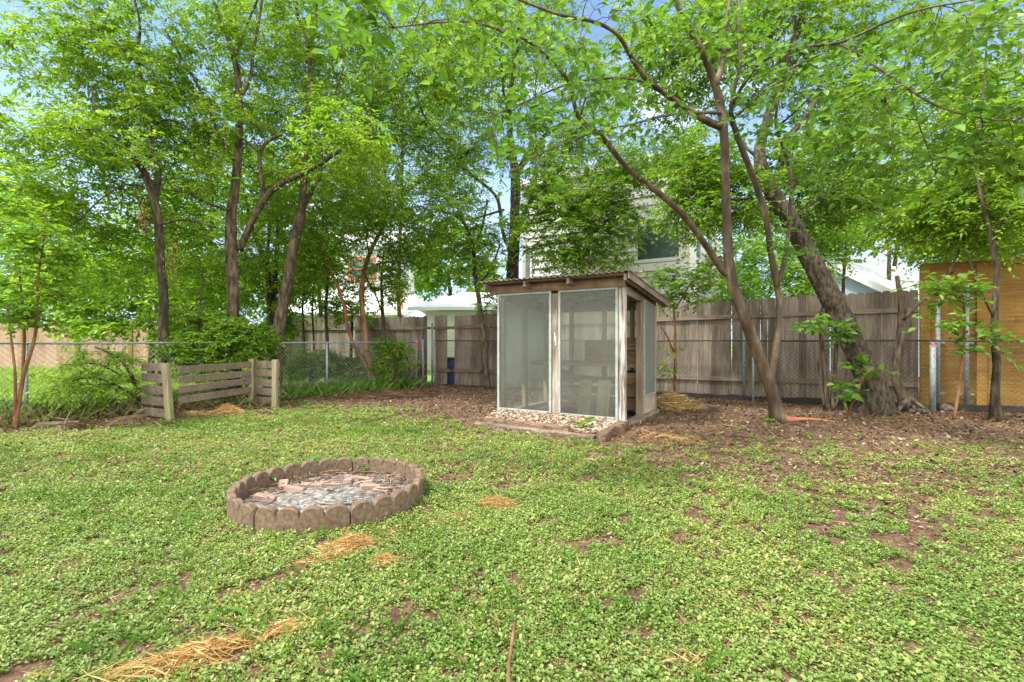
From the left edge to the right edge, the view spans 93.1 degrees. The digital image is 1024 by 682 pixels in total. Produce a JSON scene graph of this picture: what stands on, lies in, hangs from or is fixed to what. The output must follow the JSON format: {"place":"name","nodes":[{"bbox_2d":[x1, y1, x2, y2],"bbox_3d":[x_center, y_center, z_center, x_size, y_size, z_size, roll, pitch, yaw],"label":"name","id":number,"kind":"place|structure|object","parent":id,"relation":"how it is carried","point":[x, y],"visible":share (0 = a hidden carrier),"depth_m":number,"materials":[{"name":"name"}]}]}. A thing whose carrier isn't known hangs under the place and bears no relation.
{"place":"outdoors","nodes":[
{"label":"outdoors","id":0,"kind":"place"},
{"bbox_2d":[0,365,292,402],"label":"lawn grass","id":1,"kind":"structure","parent":0,"point":[30,379],"depth_m":14.64,"materials":[{"name":"plant"}]},
{"bbox_2d":[0,373,432,426],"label":"tall grass","id":2,"kind":"structure","parent":0,"point":[296,391],"depth_m":10.65,"materials":[{"name":"plant"}]},
{"bbox_2d":[266,231,418,356],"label":"cream house","id":3,"kind":"structure","parent":0,"point":[404,311],"depth_m":25.91,"materials":[{"name":"white paint"}]},
{"bbox_2d":[348,257,375,280],"bbox_3d":[-8.039,-3.850,25.955,1.469,1.240,0.090,0,0,0],"label":"window","id":4,"kind":"structure","parent":3,"relation":"in","point":[373,260],"depth_m":25.93,"materials":[{"name":"orange paint"}]},
{"bbox_2d":[407,293,500,369],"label":"garage","id":5,"kind":"structure","parent":0,"point":[451,307],"depth_m":20.99,"materials":[{"name":"paint"}]},
{"bbox_2d":[0,343,1023,681],"bbox_3d":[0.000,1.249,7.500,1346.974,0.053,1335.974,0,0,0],"label":"ground","id":6,"kind":"structure","parent":0,"point":[14,671],"depth_m":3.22,"materials":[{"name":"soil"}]},
{"bbox_2d":[0,176,105,428],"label":"sapling","id":7,"kind":"object","parent":6,"relation":"on","point":[24,317],"visible":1,"depth_m":6.86,"materials":[{"name":"green plant"}]},
{"bbox_2d":[35,421,81,427],"bbox_3d":[-6.567,1.207,7.032,0.492,0.086,0.108,0,0,-19],"label":"timber offcut","id":8,"kind":"object","parent":6,"relation":"on","point":[40,424],"visible":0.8,"depth_m":6.97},
{"bbox_2d":[0,187,120,321],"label":"background tree","id":9,"kind":"object","parent":6,"relation":"on","point":[2,262],"visible":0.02,"depth_m":22.92,"materials":[{"name":"green plant"}]},
{"bbox_2d":[22,345,157,420],"bbox_3d":[-6.682,0.706,7.702,1.601,1.324,1.472,0,0,0],"label":"arching shrub","id":10,"kind":"object","parent":6,"relation":"on","point":[116,358],"visible":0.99,"depth_m":7.61,"materials":[{"name":"green plant"}]},
{"bbox_2d":[7,417,177,430],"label":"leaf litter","id":11,"kind":"object","parent":6,"relation":"on","point":[93,425],"visible":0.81,"depth_m":6.94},
{"bbox_2d":[0,0,228,395],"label":"elm tree","id":12,"kind":"object","parent":6,"relation":"on","point":[106,153],"visible":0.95,"depth_m":9.25,"materials":[{"name":"green plant"}]},
{"bbox_2d":[130,186,149,237],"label":"dead leaves","id":13,"kind":"object","parent":12,"relation":"hanging from","point":[141,217],"visible":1,"depth_m":9.09,"materials":[{"name":"brown plant"}]},
{"bbox_2d":[163,231,183,291],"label":"dead leaves","id":14,"kind":"object","parent":12,"relation":"attached to","point":[173,261],"visible":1,"depth_m":9.20,"materials":[{"name":"brown plant"}]},
{"bbox_2d":[0,185,259,373],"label":"background tree","id":15,"kind":"object","parent":6,"relation":"on","point":[98,324],"visible":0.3,"depth_m":14.15,"materials":[{"name":"green plant"}]},
{"bbox_2d":[114,414,146,421],"bbox_3d":[-5.981,1.201,7.608,0.124,0.088,0.412,0,0,22],"label":"timber offcut","id":16,"kind":"object","parent":6,"relation":"on","point":[130,417],"visible":0.84,"depth_m":7.56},
{"bbox_2d":[0,323,265,368],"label":"tan fence","id":17,"kind":"object","parent":6,"relation":"on","point":[29,334],"visible":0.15,"depth_m":21.88,"materials":[{"name":"brown wood"}]},
{"bbox_2d":[22,643,243,681],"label":"straw patch","id":18,"kind":"object","parent":6,"relation":"on","point":[117,670],"visible":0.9,"depth_m":1.80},
{"bbox_2d":[0,386,285,428],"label":"dry weeds","id":19,"kind":"object","parent":6,"relation":"on","point":[28,420],"visible":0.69,"depth_m":7.76,"materials":[{"name":"green plant"}]},
{"bbox_2d":[176,410,225,417],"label":"straw patch","id":20,"kind":"object","parent":6,"relation":"on","point":[200,413],"visible":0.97,"depth_m":8.07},
{"bbox_2d":[129,625,276,677],"bbox_3d":[-1.216,1.216,1.890,0.553,0.111,0.328,0,0,-40],"label":"straw patch","id":21,"kind":"object","parent":6,"relation":"on","point":[208,645],"visible":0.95,"depth_m":1.89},
{"bbox_2d":[0,338,417,411],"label":"chain link fence","id":22,"kind":"object","parent":6,"relation":"on","point":[26,401],"visible":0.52,"depth_m":8.83,"materials":[{"name":"metal"}]},
{"bbox_2d":[128,270,290,391],"bbox_3d":[-6.085,-0.043,9.639,2.848,2.825,1.850,0,0,0],"label":"vine shrub","id":23,"kind":"object","parent":6,"relation":"on","point":[246,344],"visible":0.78,"depth_m":9.53,"materials":[{"name":"green plant"}]},
{"bbox_2d":[141,359,279,419],"bbox_3d":[-5.205,0.850,8.540,0.923,1.006,1.909,0,0,32],"label":"board bin","id":24,"kind":"object","parent":6,"relation":"on","point":[166,399],"visible":0.88,"depth_m":8.36,"materials":[{"name":"wood"}]},
{"bbox_2d":[115,124,339,323],"bbox_3d":[-9.780,-3.293,16.996,7.377,9.104,5.354,0,0,0],"label":"background tree","id":25,"kind":"object","parent":6,"relation":"on","point":[242,178],"visible":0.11,"depth_m":16.42,"materials":[{"name":"green plant"}]},
{"bbox_2d":[206,403,254,415],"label":"straw patch","id":26,"kind":"object","parent":6,"relation":"on","point":[227,409],"visible":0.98,"depth_m":8.29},
{"bbox_2d":[226,487,258,532],"bbox_3d":[-1.910,1.190,3.395,0.123,0.220,0.613,0,0,-43],"label":"edging block","id":27,"kind":"object","parent":6,"relation":"on","point":[240,510],"depth_m":3.25,"materials":[{"name":"concrete"}]},
{"bbox_2d":[170,165,338,360],"bbox_3d":[-6.708,-1.623,12.597,3.950,5.987,2.735,0,0,0],"label":"young elm","id":28,"kind":"object","parent":6,"relation":"on","point":[271,300],"visible":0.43,"depth_m":12.57,"materials":[{"name":"green plant"}]},
{"bbox_2d":[231,466,283,499],"bbox_3d":[-2.075,1.190,3.937,0.121,0.220,0.611,0,0,9],"label":"edging block","id":29,"kind":"object","parent":6,"relation":"on","point":[246,484],"depth_m":3.96,"materials":[{"name":"concrete"}]},
{"bbox_2d":[119,0,402,389],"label":"elm tree","id":30,"kind":"object","parent":6,"relation":"on","point":[248,116],"visible":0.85,"depth_m":10.25,"materials":[{"name":"green plant"}]},
{"bbox_2d":[254,301,307,341],"bbox_3d":[-6.585,0.062,13.732,1.374,2.616,1.652,0,0,-36],"label":"undergrowth bush","id":31,"kind":"object","parent":6,"relation":"on","point":[290,327],"visible":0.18,"depth_m":13.68,"materials":[{"name":"green plant"}]},
{"bbox_2d":[241,608,324,649],"bbox_3d":[-0.977,1.220,2.066,0.402,0.102,0.318,0,0,0],"label":"straw patch","id":32,"kind":"object","parent":6,"relation":"on","point":[280,627],"visible":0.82,"depth_m":2.06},
{"bbox_2d":[254,503,349,535],"bbox_3d":[-1.381,1.190,3.190,0.611,0.220,0.123,0,0,-4],"label":"edging block","id":33,"kind":"object","parent":6,"relation":"on","point":[311,517],"depth_m":3.15,"materials":[{"name":"concrete"}]},
{"bbox_2d":[271,227,339,378],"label":"elm sapling","id":34,"kind":"object","parent":6,"relation":"on","point":[303,329],"visible":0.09,"depth_m":13.57,"materials":[{"name":"green plant"}]},
{"bbox_2d":[279,233,348,378],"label":"elm sapling","id":35,"kind":"object","parent":6,"relation":"on","point":[313,301],"visible":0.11,"depth_m":13.88,"materials":[{"name":"green plant"}]},
{"bbox_2d":[282,343,346,384],"bbox_3d":[-5.567,0.705,13.446,2.131,1.390,1.715,0,0,0],"label":"undergrowth bush","id":36,"kind":"object","parent":6,"relation":"on","point":[298,362],"visible":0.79,"depth_m":13.12,"materials":[{"name":"green plant"}]},
{"bbox_2d":[283,457,352,481],"bbox_3d":[-1.756,1.190,4.405,0.611,0.220,0.121,0,0,-30],"label":"edging block","id":37,"kind":"object","parent":6,"relation":"on","point":[306,467],"depth_m":4.40,"materials":[{"name":"concrete"}]},
{"bbox_2d":[281,546,362,565],"bbox_3d":[-1.070,1.232,2.759,0.448,0.069,0.174,0,0,-31],"label":"straw patch","id":38,"kind":"object","parent":6,"relation":"on","point":[325,557],"visible":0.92,"depth_m":2.75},
{"bbox_2d":[243,474,405,512],"bbox_3d":[-1.430,1.214,3.840,1.306,0.036,1.305,0,0,0],"label":"ash bed","id":39,"kind":"object","parent":6,"relation":"on","point":[310,495],"visible":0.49,"depth_m":3.80,"materials":[{"name":"grey"}]},
{"bbox_2d":[253,492,276,501],"bbox_3d":[-1.900,1.208,3.729,0.158,0.051,0.076,11,-3,-6],"label":"brick","id":40,"kind":"object","parent":39,"relation":"on","point":[262,498],"visible":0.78,"depth_m":3.70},
{"bbox_2d":[284,484,305,491],"bbox_3d":[-1.766,1.208,3.947,0.159,0.052,0.075,9,-6,-3],"label":"brick","id":41,"kind":"object","parent":39,"relation":"on","point":[290,488],"visible":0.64,"depth_m":3.92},
{"bbox_2d":[245,468,411,508],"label":"bark chips","id":42,"kind":"object","parent":39,"relation":"on","point":[391,481],"visible":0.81,"depth_m":4.08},
{"bbox_2d":[360,483,379,489],"bbox_3d":[-1.175,1.208,4.015,0.159,0.051,0.076,8,-1,-26],"label":"brick","id":43,"kind":"object","parent":39,"relation":"on","point":[365,486],"visible":0.74,"depth_m":3.98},
{"bbox_2d":[372,486,392,494],"bbox_3d":[-1.042,1.206,3.907,0.158,0.049,0.071,-3,7,23],"label":"brick","id":44,"kind":"object","parent":39,"relation":"on","point":[387,491],"visible":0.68,"depth_m":3.88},
{"bbox_2d":[231,0,423,388],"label":"elm tree","id":45,"kind":"object","parent":6,"relation":"on","point":[292,250],"visible":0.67,"depth_m":11.12,"materials":[{"name":"green plant"}]},
{"bbox_2d":[296,200,363,381],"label":"elm sapling","id":46,"kind":"object","parent":6,"relation":"on","point":[326,317],"visible":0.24,"depth_m":13.17,"materials":[{"name":"green plant"}]},
{"bbox_2d":[243,148,422,317],"bbox_3d":[-6.981,-3.182,18.743,7.587,8.874,5.901,0,0,0],"label":"background tree","id":47,"kind":"object","parent":6,"relation":"on","point":[330,288],"visible":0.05,"depth_m":18.16,"materials":[{"name":"green plant"}]},
{"bbox_2d":[311,292,378,362],"bbox_3d":[-4.752,-0.104,14.123,1.874,2.631,1.596,0,0,35],"label":"undergrowth bush","id":48,"kind":"object","parent":6,"relation":"on","point":[336,308],"visible":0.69,"depth_m":14.05,"materials":[{"name":"green plant"}]},
{"bbox_2d":[266,316,426,381],"bbox_3d":[-5.546,0.286,15.374,6.855,2.128,0.153,0,0,26],"label":"picket fence","id":49,"kind":"object","parent":6,"relation":"on","point":[408,329],"visible":0.32,"depth_m":14.78,"materials":[{"name":"brown wood"}]},
{"bbox_2d":[316,345,381,381],"bbox_3d":[-4.580,0.763,13.776,1.913,1.281,1.617,0,0,0],"label":"undergrowth bush","id":50,"kind":"object","parent":6,"relation":"on","point":[348,370],"visible":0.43,"depth_m":13.48,"materials":[{"name":"green plant"}]},
{"bbox_2d":[307,530,396,556],"bbox_3d":[-0.964,1.207,2.932,0.511,0.159,0.342,0,0,0],"label":"straw patch","id":51,"kind":"object","parent":6,"relation":"on","point":[350,539],"visible":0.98,"depth_m":2.89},
{"bbox_2d":[271,154,444,381],"bbox_3d":[-3.776,-1.742,12.290,4.226,5.953,2.779,0,0,0],"label":"crape myrtle","id":52,"kind":"object","parent":6,"relation":"on","point":[389,281],"visible":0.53,"depth_m":12.37,"materials":[{"name":"green plant"}]},
{"bbox_2d":[342,251,418,376],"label":"sapling","id":53,"kind":"object","parent":6,"relation":"on","point":[381,304],"visible":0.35,"depth_m":13.28,"materials":[{"name":"green plant"}]},
{"bbox_2d":[353,456,408,480],"bbox_3d":[-1.191,1.190,4.449,0.613,0.220,0.122,0,0,21],"label":"edging block","id":54,"kind":"object","parent":6,"relation":"on","point":[391,465],"depth_m":4.46,"materials":[{"name":"concrete"}]},
{"bbox_2d":[349,483,417,528],"bbox_3d":[-0.890,1.190,3.472,0.120,0.220,0.612,0,0,34],"label":"edging block","id":55,"kind":"object","parent":6,"relation":"on","point":[361,511],"depth_m":3.37,"materials":[{"name":"concrete"}]},
{"bbox_2d":[365,549,412,568],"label":"straw patch","id":56,"kind":"object","parent":6,"relation":"on","point":[388,556],"visible":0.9,"depth_m":2.71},
{"bbox_2d":[292,389,493,399],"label":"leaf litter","id":57,"kind":"object","parent":6,"relation":"on","point":[399,394],"visible":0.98,"depth_m":10.60,"materials":[{"name":"plant"}]},
{"bbox_2d":[363,336,425,384],"bbox_3d":[-3.004,0.536,12.593,1.616,1.338,0.998,0,0,-25],"label":"vine shrub","id":58,"kind":"object","parent":6,"relation":"on","point":[390,351],"visible":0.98,"depth_m":12.46,"materials":[{"name":"green plant"}]},
{"bbox_2d":[340,515,483,543],"bbox_3d":[-0.644,1.228,3.196,1.008,0.090,0.519,0,0,0],"label":"straw patch","id":59,"kind":"object","parent":6,"relation":"on","point":[409,528],"visible":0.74,"depth_m":3.18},
{"bbox_2d":[405,464,422,500],"bbox_3d":[-0.804,1.190,4.033,0.123,0.220,0.614,0,0,-17],"label":"edging block","id":60,"kind":"object","parent":6,"relation":"on","point":[413,473],"depth_m":4.07,"materials":[{"name":"concrete"}]},
{"bbox_2d":[322,1,537,317],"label":"background tree","id":61,"kind":"object","parent":6,"relation":"on","point":[399,232],"visible":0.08,"depth_m":17.69,"materials":[{"name":"green plant"}]},
{"bbox_2d":[431,323,432,385],"bbox_3d":[-2.220,0.425,13.500,0.060,1.850,0.060,0,0,0],"label":"gate post","id":62,"kind":"object","parent":6,"relation":"on","point":[431,354],"visible":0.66,"depth_m":13.47,"materials":[{"name":"metal"}]},
{"bbox_2d":[434,315,446,383],"bbox_3d":[-2.020,0.240,13.696,0.422,1.940,0.070,0,0,26],"label":"picket fence","id":63,"kind":"object","parent":6,"relation":"on","point":[440,327],"visible":0.93,"depth_m":13.70,"materials":[{"name":"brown wood"}]},
{"bbox_2d":[447,357,454,383],"bbox_3d":[-1.700,0.865,14.150,0.640,0.770,0.640,0,0,0],"label":"wheeled bin","id":64,"kind":"object","parent":6,"relation":"on","point":[449,376],"visible":0.21,"depth_m":13.88,"materials":[{"name":"blue plastic"}]},
{"bbox_2d":[406,212,506,301],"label":"background tree","id":65,"kind":"object","parent":6,"relation":"on","point":[428,284],"visible":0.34,"depth_m":32.51,"materials":[{"name":"green plant"}]},
{"bbox_2d":[384,183,547,388],"bbox_3d":[-1.129,-1.240,12.025,4.052,4.983,2.735,0,0,0],"label":"young elm","id":66,"kind":"object","parent":6,"relation":"on","point":[452,248],"visible":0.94,"depth_m":12.07,"materials":[{"name":"green plant"}]},
{"bbox_2d":[468,494,523,511],"bbox_3d":[-0.115,1.226,3.717,0.489,0.132,0.356,0,0,-22],"label":"straw patch","id":67,"kind":"object","parent":6,"relation":"on","point":[499,501],"visible":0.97,"depth_m":3.67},
{"bbox_2d":[0,399,1023,681],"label":"ground cover","id":68,"kind":"object","parent":6,"relation":"on","point":[902,625],"visible":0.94,"depth_m":2.65,"materials":[{"name":"green plant"}]},
{"bbox_2d":[507,621,515,681],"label":"stick","id":69,"kind":"object","parent":68,"relation":"on","point":[510,651],"visible":0.99,"depth_m":1.87,"materials":[{"name":"wood"}]},
{"bbox_2d":[0,414,1023,681],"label":"grass tufts","id":70,"kind":"object","parent":6,"relation":"on","point":[326,624],"visible":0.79,"depth_m":2.58,"materials":[{"name":"plant"}]},
{"bbox_2d":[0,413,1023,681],"bbox_3d":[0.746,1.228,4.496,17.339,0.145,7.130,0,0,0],"label":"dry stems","id":71,"kind":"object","parent":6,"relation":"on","point":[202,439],"visible":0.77,"depth_m":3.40,"materials":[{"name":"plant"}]},
{"bbox_2d":[0,386,1023,611],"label":"fallen twigs","id":72,"kind":"object","parent":6,"relation":"on","point":[714,409],"visible":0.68,"depth_m":6.50,"materials":[{"name":"wood"}]},
{"bbox_2d":[315,0,731,387],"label":"elm tree","id":73,"kind":"object","parent":6,"relation":"on","point":[584,208],"visible":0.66,"depth_m":12.07,"materials":[{"name":"green plant"}]},
{"bbox_2d":[474,421,595,440],"bbox_3d":[0.265,1.210,6.553,1.840,0.089,0.125,0,0,32],"label":"landscape timber","id":74,"kind":"object","parent":6,"relation":"on","point":[517,429],"visible":0.79,"depth_m":6.50,"materials":[{"name":"wood"}]},
{"bbox_2d":[476,417,570,431],"bbox_3d":[0.119,1.149,6.747,1.511,0.101,0.109,0,0,34],"label":"landscape timber","id":75,"kind":"object","parent":74,"relation":"on","point":[549,426],"visible":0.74,"depth_m":6.66,"materials":[{"name":"wood"}]},
{"bbox_2d":[485,408,620,432],"bbox_3d":[0.451,1.155,7.132,2.165,0.114,0.948,0,0,31],"label":"pebble bed","id":76,"kind":"object","parent":6,"relation":"on","point":[598,424],"visible":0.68,"depth_m":7.07,"materials":[{"name":"gravel"}]},
{"bbox_2d":[479,269,670,426],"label":"glazed shed","id":77,"kind":"structure","parent":6,"relation":"on","point":[533,309],"depth_m":8.06,"materials":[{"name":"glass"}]},
{"bbox_2d":[627,338,635,362],"bbox_3d":[1.986,0.155,8.166,0.344,0.421,0.422,0,0,31],"label":"wooden crate","id":78,"kind":"object","parent":77,"relation":"on","point":[631,350],"visible":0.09,"depth_m":7.94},
{"bbox_2d":[627,370,643,409],"bbox_3d":[2.033,0.821,8.184,0.324,0.621,0.502,0,0,31],"label":"wooden crate","id":79,"kind":"object","parent":77,"relation":"in","point":[631,389],"visible":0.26,"depth_m":7.95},
{"bbox_2d":[577,379,591,414],"bbox_3d":[1.138,0.920,7.630,0.190,0.620,0.160,0,0,31],"label":"leaning board","id":80,"kind":"object","parent":6,"relation":"on","point":[584,397],"visible":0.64,"depth_m":7.63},
{"bbox_2d":[596,380,610,416],"bbox_3d":[1.403,0.920,7.469,0.190,0.620,0.160,0,0,31],"label":"leaning board","id":81,"kind":"object","parent":6,"relation":"on","point":[603,397],"visible":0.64,"depth_m":7.47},
{"bbox_2d":[596,421,629,441],"bbox_3d":[1.352,1.182,6.434,0.142,0.135,1.041,0,0,30],"label":"landscape timber","id":82,"kind":"object","parent":6,"relation":"on","point":[610,432],"visible":0.97,"depth_m":6.26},
{"bbox_2d":[282,0,1023,423],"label":"crape myrtle","id":83,"kind":"object","parent":6,"relation":"on","point":[998,112],"visible":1,"depth_m":5.43,"materials":[{"name":"green plant"}]},
{"bbox_2d":[617,429,714,445],"bbox_3d":[1.913,1.257,6.092,1.759,0.215,0.932,0,0,0],"label":"straw patch","id":84,"kind":"object","parent":6,"relation":"on","point":[666,433],"visible":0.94,"depth_m":6.20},
{"bbox_2d":[656,391,709,411],"bbox_3d":[2.953,1.109,8.972,1.442,0.387,1.146,0,0,17],"label":"straw patch","id":85,"kind":"object","parent":6,"relation":"on","point":[670,400],"visible":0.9,"depth_m":8.81,"materials":[{"name":"plant"}]},
{"bbox_2d":[639,254,730,392],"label":"sapling","id":86,"kind":"object","parent":6,"relation":"on","point":[701,269],"visible":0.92,"depth_m":9.09,"materials":[{"name":"green plant"}]},
{"bbox_2d":[453,290,917,401],"bbox_3d":[2.960,0.195,11.225,10.205,2.309,0.155,0,0,26],"label":"picket fence","id":87,"kind":"object","parent":6,"relation":"on","point":[875,314],"visible":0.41,"depth_m":10.40,"materials":[{"name":"brown wood"}]},
{"bbox_2d":[641,646,729,681],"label":"straw patch","id":88,"kind":"object","parent":6,"relation":"on","point":[671,659],"visible":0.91,"depth_m":1.87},
{"bbox_2d":[434,339,1023,413],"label":"chain link fence","id":89,"kind":"object","parent":6,"relation":"on","point":[932,387],"visible":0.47,"depth_m":9.59,"materials":[{"name":"metal"}]},
{"bbox_2d":[720,187,778,299],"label":"background tree","id":90,"kind":"object","parent":6,"relation":"on","point":[733,236],"visible":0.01,"depth_m":19.84,"materials":[{"name":"green plant"}]},
{"bbox_2d":[656,391,897,407],"bbox_3d":[5.076,1.212,10.076,5.042,0.176,0.053,0,0,26],"label":"plastic edging","id":91,"kind":"object","parent":6,"relation":"on","point":[804,400],"visible":0.22,"depth_m":10.05,"materials":[{"name":"plastic"}]},
{"bbox_2d":[697,189,861,330],"bbox_3d":[7.563,-1.745,14.088,6.239,6.008,3.904,0,0,-41],"label":"background tree","id":92,"kind":"object","parent":6,"relation":"on","point":[752,256],"visible":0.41,"depth_m":13.43,"materials":[{"name":"green plant"}]},
{"bbox_2d":[592,0,991,414],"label":"oak tree","id":93,"kind":"object","parent":6,"relation":"on","point":[705,194],"visible":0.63,"depth_m":8.90,"materials":[{"name":"green plant"}]},
{"bbox_2d":[785,415,835,422],"bbox_3d":[4.502,1.172,7.447,0.884,0.177,0.157,0,0,-3],"label":"exposed root","id":94,"kind":"object","parent":6,"relation":"on","point":[791,418],"visible":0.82,"depth_m":7.46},
{"bbox_2d":[789,307,866,410],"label":"sapling","id":95,"kind":"object","parent":6,"relation":"on","point":[813,328],"visible":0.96,"depth_m":8.59,"materials":[{"name":"green plant"}]},
{"bbox_2d":[826,353,901,414],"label":"sapling","id":96,"kind":"object","parent":6,"relation":"on","point":[866,372],"visible":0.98,"depth_m":7.90,"materials":[{"name":"green plant"}]},
{"bbox_2d":[793,111,940,293],"bbox_3d":[11.002,-3.161,15.669,5.406,8.830,4.011,0,0,-33],"label":"background tree","id":97,"kind":"object","parent":6,"relation":"on","point":[843,260],"visible":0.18,"depth_m":14.90,"materials":[{"name":"green plant"}]},
{"bbox_2d":[771,47,1009,280],"bbox_3d":[14.450,-4.755,18.544,9.399,12.033,5.159,0,0,0],"label":"background tree","id":98,"kind":"object","parent":6,"relation":"on","point":[889,252],"visible":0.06,"depth_m":18.42,"materials":[{"name":"green plant"}]},
{"bbox_2d":[784,260,1001,376],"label":"shingled house","id":99,"kind":"structure","parent":6,"relation":"on","point":[871,278],"depth_m":18.82,"materials":[{"name":"grey"}]},
{"bbox_2d":[813,168,977,267],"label":"background tree","id":100,"kind":"object","parent":6,"relation":"on","point":[873,243],"visible":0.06,"depth_m":26.58,"materials":[{"name":"green plant"}]},
{"bbox_2d":[863,0,1023,421],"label":"slim tree","id":101,"kind":"object","parent":6,"relation":"on","point":[959,216],"visible":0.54,"depth_m":8.09,"materials":[{"name":"green plant"}]},
{"bbox_2d":[868,127,1023,279],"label":"background tree","id":102,"kind":"object","parent":6,"relation":"on","point":[923,253],"visible":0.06,"depth_m":13.56,"materials":[{"name":"green plant"}]},
{"bbox_2d":[891,223,1006,411],"bbox_3d":[7.717,-0.384,8.554,1.519,3.379,1.528,0,0,-45],"label":"broken tree","id":103,"kind":"object","parent":6,"relation":"on","point":[906,401],"visible":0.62,"depth_m":8.68,"materials":[{"name":"brown plant"}]},
{"bbox_2d":[891,268,1023,418],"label":"sapling","id":104,"kind":"object","parent":6,"relation":"on","point":[933,288],"visible":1,"depth_m":7.44,"materials":[{"name":"green plant"}]},
{"bbox_2d":[918,258,1023,405],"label":"board fence","id":105,"kind":"object","parent":6,"relation":"on","point":[1011,303],"visible":0.58,"depth_m":8.64,"materials":[{"name":"brown wood"}]},
{"bbox_2d":[946,403,1023,413],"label":"plastic edging","id":106,"kind":"object","parent":6,"relation":"on","point":[982,408],"visible":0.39,"depth_m":8.51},
{"bbox_2d":[0,0,1023,341],"label":"sky","id":107,"kind":"structure","parent":0,"point":[505,199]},
{"bbox_2d":[584,340,614,361],"bbox_3d":[1.610,0.175,8.547,0.563,0.381,0.362,0,0,31],"label":"wooden crate","id":108,"kind":"object","parent":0,"point":[599,350],"visible":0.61,"depth_m":8.40,"materials":[{"name":"wood"}]},
{"bbox_2d":[520,147,721,383],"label":"white house","id":109,"kind":"structure","parent":0,"point":[660,253],"depth_m":14.13,"materials":[{"name":"paint"}]},
{"bbox_2d":[524,244,532,277],"bbox_3d":[0.525,-2.550,16.178,0.350,1.320,0.090,0,0,31],"label":"window","id":110,"kind":"structure","parent":109,"relation":"in","point":[528,265],"depth_m":16.14,"materials":[{"name":"white paint"}]},
{"bbox_2d":[634,219,682,263],"bbox_3d":[4.196,-2.860,13.938,1.370,1.180,0.090,0,0,31],"label":"window","id":111,"kind":"structure","parent":109,"relation":"in","point":[660,252],"depth_m":13.93,"materials":[{"name":"glass"}]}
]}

